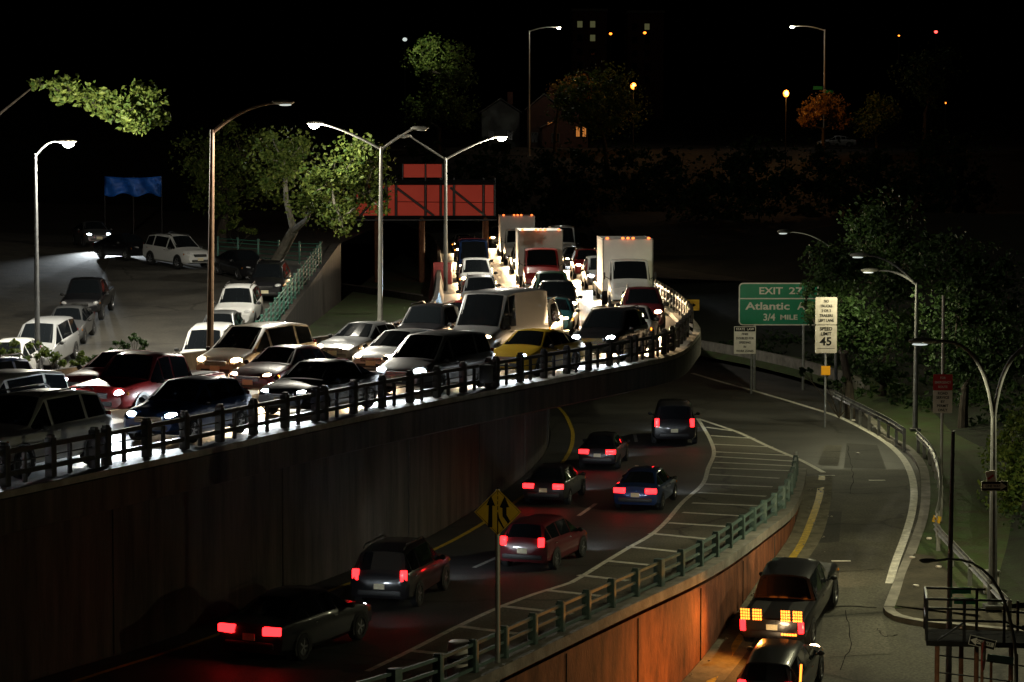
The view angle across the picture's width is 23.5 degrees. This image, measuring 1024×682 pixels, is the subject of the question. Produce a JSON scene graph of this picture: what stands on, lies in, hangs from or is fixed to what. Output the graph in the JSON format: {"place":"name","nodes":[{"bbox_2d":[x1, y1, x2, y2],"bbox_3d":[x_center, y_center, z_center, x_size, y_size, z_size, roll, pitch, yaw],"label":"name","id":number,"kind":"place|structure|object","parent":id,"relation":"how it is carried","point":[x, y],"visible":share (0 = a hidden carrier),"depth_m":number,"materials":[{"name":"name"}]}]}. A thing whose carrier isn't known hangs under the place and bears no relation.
{"place":"outdoors","nodes":[
{"label":"outdoors","id":0,"kind":"place"},
{"bbox_2d":[0,202,158,339],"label":"ground","id":1,"kind":"structure","parent":0,"point":[64,260],"depth_m":146.07,"materials":[{"name":"asphalt"}]},
{"bbox_2d":[0,70,170,135],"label":"street tree","id":2,"kind":"object","parent":1,"relation":"on","point":[130,118],"visible":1,"depth_m":103.29,"materials":[{"name":"green plant"}]},
{"bbox_2d":[104,176,162,233],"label":"blue tarp","id":3,"kind":"object","parent":1,"relation":"on","point":[132,186],"visible":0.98,"depth_m":159.70,"materials":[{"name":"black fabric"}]},
{"bbox_2d":[43,247,328,369],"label":"side street","id":4,"kind":"structure","parent":0,"point":[160,306],"depth_m":123.47,"materials":[{"name":"asphalt"}]},
{"bbox_2d":[17,316,79,368],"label":"minivan","id":5,"kind":"object","parent":4,"relation":"on","point":[60,334],"visible":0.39,"depth_m":100.59,"materials":[{"name":"silver metal"}]},
{"bbox_2d":[33,139,76,369],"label":"street lamp","id":6,"kind":"object","parent":4,"relation":"on","point":[68,142],"visible":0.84,"depth_m":97.90,"materials":[{"name":"white"}]},
{"bbox_2d":[60,277,114,319],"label":"pickup truck","id":7,"kind":"object","parent":4,"relation":"on","point":[94,294],"visible":0.83,"depth_m":115.87,"materials":[{"name":"black paint"}]},
{"bbox_2d":[93,233,144,259],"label":"sedan car","id":8,"kind":"object","parent":4,"relation":"on","point":[125,246],"visible":0.76,"depth_m":142.28,"materials":[{"name":"black paint"}]},
{"bbox_2d":[143,231,207,268],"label":"sport utility car","id":9,"kind":"object","parent":4,"relation":"on","point":[178,251],"visible":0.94,"depth_m":138.26,"materials":[{"name":"white paint"}]},
{"bbox_2d":[214,281,262,323],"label":"sport utility car","id":10,"kind":"object","parent":4,"relation":"on","point":[245,300],"visible":0.6,"depth_m":112.77,"materials":[{"name":"white paint"}]},
{"bbox_2d":[214,249,266,279],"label":"sedan car","id":11,"kind":"object","parent":4,"relation":"on","point":[239,264],"visible":0.7,"depth_m":132.79,"materials":[{"name":"black paint"}]},
{"bbox_2d":[245,258,291,300],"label":"sport utility car","id":12,"kind":"object","parent":4,"relation":"on","point":[270,277],"visible":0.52,"depth_m":123.06,"materials":[{"name":"black paint"}]},
{"bbox_2d":[277,243,340,326],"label":"street wall","id":13,"kind":"structure","parent":4,"relation":"on","point":[318,297],"depth_m":135.81,"materials":[{"name":"concrete"}]},
{"bbox_2d":[217,236,321,321],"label":"green fence","id":14,"kind":"object","parent":13,"relation":"on","point":[287,292],"visible":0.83,"depth_m":128.29,"materials":[{"name":"metal"}]},
{"bbox_2d":[241,125,398,260],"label":"plane tree","id":15,"kind":"object","parent":4,"relation":"on","point":[287,158],"visible":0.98,"depth_m":120.36,"materials":[{"name":"green plant"}]},
{"bbox_2d":[132,211,388,246],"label":"ground","id":16,"kind":"structure","parent":0,"point":[273,226],"depth_m":195.45,"materials":[{"name":"soil"}]},
{"bbox_2d":[168,119,297,243],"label":"street tree","id":17,"kind":"object","parent":16,"relation":"on","point":[223,193],"visible":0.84,"depth_m":157.27,"materials":[{"name":"green plant"}]},
{"bbox_2d":[11,229,674,481],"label":"road","id":18,"kind":"structure","parent":0,"point":[588,299],"depth_m":90.62,"materials":[{"name":"asphalt"}]},
{"bbox_2d":[0,369,68,393],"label":"minivan","id":19,"kind":"object","parent":18,"relation":"on","point":[11,378],"visible":0.04,"depth_m":62.32,"materials":[{"name":"white paint"}]},
{"bbox_2d":[0,383,111,478],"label":"sport utility car","id":20,"kind":"object","parent":18,"relation":"on","point":[33,416],"visible":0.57,"depth_m":56.50,"materials":[{"name":"grey paint"}]},
{"bbox_2d":[71,351,224,408],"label":"pickup truck","id":21,"kind":"object","parent":18,"relation":"on","point":[126,380],"visible":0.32,"depth_m":67.73,"materials":[{"name":"red paint"}]},
{"bbox_2d":[123,376,251,442],"bbox_3d":[-8.373,1.715,63.732,2.140,1.517,4.115,2,4,22],"label":"hatchback car","id":22,"kind":"object","parent":18,"relation":"on","point":[173,398],"visible":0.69,"depth_m":63.04,"materials":[{"name":"black paint"}]},
{"bbox_2d":[51,222,443,374],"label":"concrete barrier","id":23,"kind":"object","parent":18,"relation":"on","point":[431,241],"visible":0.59,"depth_m":133.44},
{"bbox_2d":[195,321,316,375],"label":"minivan","id":24,"kind":"object","parent":18,"relation":"on","point":[231,349],"visible":0.44,"depth_m":80.08,"materials":[{"name":"beige paint"}]},
{"bbox_2d":[228,344,347,389],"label":"sedan car","id":25,"kind":"object","parent":18,"relation":"on","point":[263,368],"visible":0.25,"depth_m":75.06,"materials":[{"name":"red paint"}]},
{"bbox_2d":[258,358,382,413],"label":"sedan car","id":26,"kind":"object","parent":18,"relation":"on","point":[302,377],"visible":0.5,"depth_m":69.75,"materials":[{"name":"black paint"}]},
{"bbox_2d":[0,228,700,498],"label":"deck kerb","id":27,"kind":"structure","parent":18,"relation":"on","point":[31,485],"depth_m":65.04,"materials":[{"name":"concrete"}]},
{"bbox_2d":[0,280,692,486],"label":"steel railing","id":28,"kind":"object","parent":27,"relation":"on","point":[673,337],"visible":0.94,"depth_m":66.32,"materials":[{"name":"metal"}]},
{"bbox_2d":[317,321,398,360],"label":"sedan car","id":29,"kind":"object","parent":18,"relation":"on","point":[348,340],"visible":0.34,"depth_m":86.50,"materials":[{"name":"grey paint"}]},
{"bbox_2d":[352,328,430,370],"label":"hatchback car","id":30,"kind":"object","parent":18,"relation":"on","point":[378,349],"visible":0.25,"depth_m":81.69,"materials":[{"name":"silver metal"}]},
{"bbox_2d":[394,300,459,329],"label":"sport utility car","id":31,"kind":"object","parent":18,"relation":"on","point":[434,316],"visible":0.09,"depth_m":92.08,"materials":[{"name":"black paint"}]},
{"bbox_2d":[375,329,493,393],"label":"minivan","id":32,"kind":"object","parent":18,"relation":"on","point":[425,352],"visible":0.5,"depth_m":76.18,"materials":[{"name":"grey paint"}]},
{"bbox_2d":[449,287,548,347],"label":"cargo van","id":33,"kind":"object","parent":18,"relation":"on","point":[501,315],"visible":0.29,"depth_m":88.23,"materials":[{"name":"grey paint"}]},
{"bbox_2d":[498,214,534,264],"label":"box truck","id":34,"kind":"object","parent":18,"relation":"on","point":[508,224],"visible":0.54,"depth_m":174.91,"materials":[{"name":"silver metal"}]},
{"bbox_2d":[515,228,564,287],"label":"box truck","id":35,"kind":"object","parent":18,"relation":"on","point":[538,249],"visible":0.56,"depth_m":135.04,"materials":[{"name":"silver metal"}]},
{"bbox_2d":[494,328,585,375],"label":"sedan car","id":36,"kind":"object","parent":18,"relation":"on","point":[530,341],"visible":0.45,"depth_m":82.90,"materials":[{"name":"yellow paint"}]},
{"bbox_2d":[570,304,648,360],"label":"sport utility car","id":37,"kind":"object","parent":18,"relation":"on","point":[604,324],"visible":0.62,"depth_m":89.35,"materials":[{"name":"black paint"}]},
{"bbox_2d":[597,236,655,306],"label":"box truck","id":38,"kind":"object","parent":18,"relation":"on","point":[623,262],"visible":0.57,"depth_m":119.20,"materials":[{"name":"white paint"}]},
{"bbox_2d":[616,284,668,330],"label":"sport utility car","id":39,"kind":"object","parent":18,"relation":"on","point":[650,297],"visible":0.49,"depth_m":104.86,"materials":[{"name":"red paint"}]},
{"bbox_2d":[31,469,705,681],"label":"road","id":40,"kind":"structure","parent":0,"point":[396,627],"depth_m":65.05,"materials":[{"name":"asphalt"}]},
{"bbox_2d":[0,283,549,681],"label":"retaining wall","id":41,"kind":"structure","parent":40,"relation":"on","point":[83,590],"depth_m":63.24,"materials":[{"name":"concrete"}]},
{"bbox_2d":[0,230,700,535],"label":"bridge deck","id":42,"kind":"structure","parent":41,"relation":"on","point":[23,512],"depth_m":64.86,"materials":[{"name":"concrete"}]},
{"bbox_2d":[218,585,371,660],"bbox_3d":[-5.102,6.594,58.921,2.200,1.467,4.809,2,4,25],"label":"sedan car","id":43,"kind":"object","parent":40,"relation":"on","point":[298,622],"visible":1,"depth_m":57.60,"materials":[{"name":"black paint"}]},
{"bbox_2d":[350,534,449,605],"bbox_3d":[-2.929,6.008,65.839,2.052,1.654,4.313,1,4,14],"label":"sport utility car","id":44,"kind":"object","parent":40,"relation":"on","point":[412,569],"visible":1,"depth_m":64.04,"materials":[{"name":"black paint"}]},
{"bbox_2d":[475,487,520,681],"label":"merge sign","id":45,"kind":"object","parent":40,"relation":"on","point":[497,511],"visible":1,"depth_m":55.40,"materials":[{"name":"yellow"}]},
{"bbox_2d":[365,419,715,670],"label":"gore edge line marking","id":46,"kind":"object","parent":40,"relation":"on","point":[676,509],"visible":0.99,"depth_m":70.86,"materials":[{"name":"white paint"}]},
{"bbox_2d":[500,514,587,568],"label":"hatchback car","id":47,"kind":"object","parent":40,"relation":"on","point":[552,540],"visible":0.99,"depth_m":70.23,"materials":[{"name":"red paint"}]},
{"bbox_2d":[523,463,585,503],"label":"sedan car","id":48,"kind":"object","parent":40,"relation":"on","point":[565,482],"visible":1,"depth_m":83.74,"materials":[{"name":"black paint"}]},
{"bbox_2d":[613,466,677,509],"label":"sedan car","id":49,"kind":"object","parent":40,"relation":"on","point":[646,485],"visible":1,"depth_m":82.39,"materials":[{"name":"blue paint"}]},
{"bbox_2d":[309,246,429,336],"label":"verge","id":50,"kind":"structure","parent":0,"point":[401,272],"depth_m":150.93,"materials":[{"name":"green plant"}]},
{"bbox_2d":[207,99,293,347],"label":"street lamp","id":51,"kind":"object","parent":50,"relation":"on","point":[210,310],"visible":0.78,"depth_m":90.84,"materials":[{"name":"brown"}]},
{"bbox_2d":[307,121,428,321],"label":"street lamp","id":52,"kind":"object","parent":50,"relation":"on","point":[314,124],"visible":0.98,"depth_m":113.75,"materials":[{"name":"white"}]},
{"bbox_2d":[352,164,496,281],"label":"red billboard","id":53,"kind":"object","parent":50,"relation":"on","point":[421,201],"visible":0.82,"depth_m":175.56,"materials":[{"name":"red"}]},
{"bbox_2d":[0,110,1023,247],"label":"hill","id":54,"kind":"structure","parent":0,"point":[88,161],"depth_m":320.90,"materials":[{"name":"black plant"}]},
{"bbox_2d":[399,32,484,154],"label":"hill tree","id":55,"kind":"object","parent":54,"relation":"on","point":[448,72],"visible":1,"depth_m":298.30,"materials":[{"name":"green plant"}]},
{"bbox_2d":[479,92,521,146],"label":"hill house","id":56,"kind":"structure","parent":54,"relation":"on","point":[500,116],"depth_m":316.82,"materials":[{"name":"grey"}]},
{"bbox_2d":[524,87,563,146],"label":"hill house","id":57,"kind":"structure","parent":54,"relation":"on","point":[539,117],"depth_m":310.79,"materials":[{"name":"brick"}]},
{"bbox_2d":[540,112,588,147],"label":"hill house","id":58,"kind":"structure","parent":54,"relation":"on","point":[564,131],"depth_m":308.94,"materials":[{"name":"brick"}]},
{"bbox_2d":[540,135,625,226],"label":"dark tree","id":59,"kind":"object","parent":54,"relation":"on","point":[583,160],"visible":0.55,"depth_m":272.48,"materials":[{"name":"green plant"}]},
{"bbox_2d":[570,9,607,120],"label":"apartment block","id":60,"kind":"structure","parent":54,"relation":"on","point":[588,39],"depth_m":616.29,"materials":[{"name":"brick"}]},
{"bbox_2d":[543,60,653,169],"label":"hill tree","id":61,"kind":"object","parent":54,"relation":"on","point":[597,114],"visible":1,"depth_m":291.10,"materials":[{"name":"green plant"}]},
{"bbox_2d":[587,134,665,210],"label":"dark tree","id":62,"kind":"object","parent":54,"relation":"on","point":[618,163],"visible":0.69,"depth_m":274.98,"materials":[{"name":"green plant"}]},
{"bbox_2d":[623,11,664,118],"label":"apartment block","id":63,"kind":"structure","parent":54,"relation":"on","point":[637,24],"depth_m":636.50,"materials":[{"name":"brick"}]},
{"bbox_2d":[618,147,696,210],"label":"dark tree","id":64,"kind":"object","parent":54,"relation":"on","point":[643,196],"visible":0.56,"depth_m":272.21,"materials":[{"name":"green plant"}]},
{"bbox_2d":[796,90,852,159],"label":"hill tree","id":65,"kind":"object","parent":54,"relation":"on","point":[822,107],"visible":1,"depth_m":296.01,"materials":[{"name":"orange plant"}]},
{"bbox_2d":[849,90,904,148],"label":"hill tree","id":66,"kind":"object","parent":54,"relation":"on","point":[879,108],"visible":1,"depth_m":297.86,"materials":[{"name":"green plant"}]},
{"bbox_2d":[887,41,969,149],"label":"hill tree","id":67,"kind":"object","parent":54,"relation":"on","point":[926,72],"visible":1,"depth_m":297.84,"materials":[{"name":"green plant"}]},
{"bbox_2d":[0,0,1023,111],"label":"sky","id":68,"kind":"structure","parent":0,"point":[207,55],"materials":[{"name":"black"}]},
{"bbox_2d":[346,437,822,681],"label":"road shoulder","id":69,"kind":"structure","parent":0,"point":[545,600],"depth_m":75.18,"materials":[{"name":"asphalt"}]},
{"bbox_2d":[409,427,791,653],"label":"gore hatch marking","id":70,"kind":"object","parent":69,"relation":"on","point":[462,626],"visible":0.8,"depth_m":79.34,"materials":[{"name":"white paint"}]},
{"bbox_2d":[341,247,1023,605],"bbox_3d":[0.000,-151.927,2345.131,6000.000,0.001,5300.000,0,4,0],"label":"ground","id":71,"kind":"structure","parent":0,"point":[357,265],"depth_m":361.35,"materials":[{"name":"soil"}]},
{"bbox_2d":[532,359,917,468],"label":"road","id":72,"kind":"structure","parent":0,"point":[790,428],"depth_m":111.06,"materials":[{"name":"asphalt"}]},
{"bbox_2d":[579,431,629,467],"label":"sedan car","id":73,"kind":"object","parent":72,"relation":"on","point":[602,447],"visible":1,"depth_m":93.72,"materials":[{"name":"black paint"}]},
{"bbox_2d":[648,398,699,442],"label":"minivan","id":74,"kind":"object","parent":72,"relation":"on","point":[673,418],"visible":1,"depth_m":101.42,"materials":[{"name":"black paint"}]},
{"bbox_2d":[739,283,817,389],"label":"exit sign","id":75,"kind":"object","parent":72,"relation":"on","point":[769,303],"visible":0.94,"depth_m":126.12,"materials":[{"name":"metal"}]},
{"bbox_2d":[815,297,836,426],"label":"speed limit sign","id":76,"kind":"object","parent":72,"relation":"on","point":[826,325],"visible":1,"depth_m":108.18,"materials":[{"name":"white"}]},
{"bbox_2d":[844,443,885,468],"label":"road patch","id":77,"kind":"object","parent":72,"relation":"on","point":[869,456],"visible":1,"depth_m":97.28,"materials":[{"name":"asphalt"}]},
{"bbox_2d":[833,390,905,451],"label":"guard rail","id":78,"kind":"object","parent":72,"relation":"on","point":[878,416],"visible":1,"depth_m":106.56,"materials":[{"name":"metal"}]},
{"bbox_2d":[600,211,1023,281],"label":"ground","id":79,"kind":"structure","parent":0,"point":[674,234],"depth_m":238.87,"materials":[{"name":"soil"}]},
{"bbox_2d":[649,145,731,221],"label":"dark tree","id":80,"kind":"object","parent":79,"relation":"on","point":[701,192],"visible":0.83,"depth_m":248.75,"materials":[{"name":"green plant"}]},
{"bbox_2d":[696,133,778,219],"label":"dark tree","id":81,"kind":"object","parent":79,"relation":"on","point":[728,163],"visible":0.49,"depth_m":252.10,"materials":[{"name":"green plant"}]},
{"bbox_2d":[717,131,805,222],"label":"dark tree","id":82,"kind":"object","parent":79,"relation":"on","point":[775,183],"visible":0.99,"depth_m":246.99,"materials":[{"name":"green plant"}]},
{"bbox_2d":[775,135,852,216],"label":"dark tree","id":83,"kind":"object","parent":79,"relation":"on","point":[816,184],"visible":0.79,"depth_m":257.50,"materials":[{"name":"green plant"}]},
{"bbox_2d":[813,142,898,217],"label":"dark tree","id":84,"kind":"object","parent":79,"relation":"on","point":[847,196],"visible":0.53,"depth_m":257.32,"materials":[{"name":"green plant"}]},
{"bbox_2d":[844,139,919,216],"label":"dark tree","id":85,"kind":"object","parent":79,"relation":"on","point":[872,168],"visible":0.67,"depth_m":256.53,"materials":[{"name":"green plant"}]},
{"bbox_2d":[653,212,1023,604],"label":"bank ground","id":86,"kind":"structure","parent":0,"point":[769,259],"depth_m":173.78,"materials":[{"name":"plant"}]},
{"bbox_2d":[797,236,904,418],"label":"tree","id":87,"kind":"object","parent":86,"relation":"on","point":[857,329],"visible":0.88,"depth_m":111.07,"materials":[{"name":"green plant"}]},
{"bbox_2d":[718,300,1023,461],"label":"undergrowth","id":88,"kind":"object","parent":86,"relation":"on","point":[977,394],"visible":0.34,"depth_m":122.28,"materials":[{"name":"green plant"}]},
{"bbox_2d":[905,226,1023,427],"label":"tree","id":89,"kind":"object","parent":86,"relation":"on","point":[960,360],"visible":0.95,"depth_m":106.21,"materials":[{"name":"green plant"}]},
{"bbox_2d":[977,401,1023,515],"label":"tree","id":90,"kind":"object","parent":86,"relation":"on","point":[1012,474],"visible":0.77,"depth_m":83.79,"materials":[{"name":"green plant"}]},
{"bbox_2d":[683,469,1023,681],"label":"ramp road","id":91,"kind":"structure","parent":0,"point":[873,520],"depth_m":75.29,"materials":[{"name":"asphalt"}]},
{"bbox_2d":[448,468,805,681],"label":"ramp wall","id":92,"kind":"structure","parent":91,"relation":"on","point":[671,630],"depth_m":65.32,"materials":[{"name":"concrete"}]},
{"bbox_2d":[341,451,798,681],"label":"green railing","id":93,"kind":"object","parent":92,"relation":"on","point":[779,498],"visible":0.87,"depth_m":62.20,"materials":[{"name":"metal"}]},
{"bbox_2d":[682,476,831,681],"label":"dirt strip","id":94,"kind":"object","parent":91,"relation":"on","point":[722,663],"visible":0.68,"depth_m":74.11,"materials":[{"name":"soil"}]},
{"bbox_2d":[736,638,823,681],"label":"hatchback car","id":95,"kind":"object","parent":91,"relation":"on","point":[777,660],"visible":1,"depth_m":64.81,"materials":[{"name":"black paint"}]},
{"bbox_2d":[739,557,838,644],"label":"pickup truck","id":96,"kind":"object","parent":91,"relation":"on","point":[792,597],"visible":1,"depth_m":70.08,"materials":[{"name":"black paint"}]},
{"bbox_2d":[691,373,917,582],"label":"ramp edge line marking","id":97,"kind":"object","parent":91,"relation":"on","point":[895,562],"visible":0.98,"depth_m":87.46,"materials":[{"name":"white paint"}]},
{"bbox_2d":[819,616,890,656],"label":"road patch","id":98,"kind":"object","parent":91,"relation":"on","point":[867,637],"visible":0.9,"depth_m":70.29,"materials":[{"name":"asphalt"}]},
{"bbox_2d":[826,389,929,606],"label":"ramp kerb","id":99,"kind":"structure","parent":91,"relation":"on","point":[917,534],"depth_m":83.58,"materials":[{"name":"concrete"}]},
{"bbox_2d":[945,431,974,681],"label":"street name post","id":100,"kind":"object","parent":91,"relation":"on","point":[948,677],"visible":0.75,"depth_m":66.51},
{"bbox_2d":[700,341,1011,607],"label":"grass bank","id":101,"kind":"structure","parent":0,"point":[971,530],"depth_m":88.58,"materials":[{"name":"plant"}]},
{"bbox_2d":[701,340,869,394],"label":"wall","id":102,"kind":"structure","parent":101,"relation":"on","point":[783,360],"depth_m":136.59,"materials":[{"name":"concrete"}]},
{"bbox_2d":[850,253,920,431],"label":"street lamp","id":103,"kind":"object","parent":101,"relation":"on","point":[907,276],"visible":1,"depth_m":105.27,"materials":[{"name":"white"}]},
{"bbox_2d":[834,186,952,395],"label":"tree","id":104,"kind":"object","parent":101,"relation":"on","point":[899,286],"visible":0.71,"depth_m":117.83,"materials":[{"name":"green plant"}]},
{"bbox_2d":[896,553,980,614],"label":"earth patch","id":105,"kind":"object","parent":101,"relation":"on","point":[920,574],"visible":0.73,"depth_m":74.26,"materials":[{"name":"soil"}]},
{"bbox_2d":[933,295,952,474],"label":"service sign","id":106,"kind":"object","parent":101,"relation":"on","point":[942,392],"visible":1,"depth_m":89.30,"materials":[{"name":"red"}]},
{"bbox_2d":[895,606,1023,626],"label":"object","id":107,"kind":"structure","parent":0,"point":[940,614],"depth_m":71.74,"materials":[{"name":"soil"}]},
{"bbox_2d":[908,337,1023,609],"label":"street lamp","id":108,"kind":"object","parent":107,"relation":"on","point":[922,341],"visible":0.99,"depth_m":71.81,"materials":[{"name":"white"}]},
{"bbox_2d":[923,587,1023,681],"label":"steel platform","id":109,"kind":"structure","parent":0,"point":[953,637],"depth_m":56.77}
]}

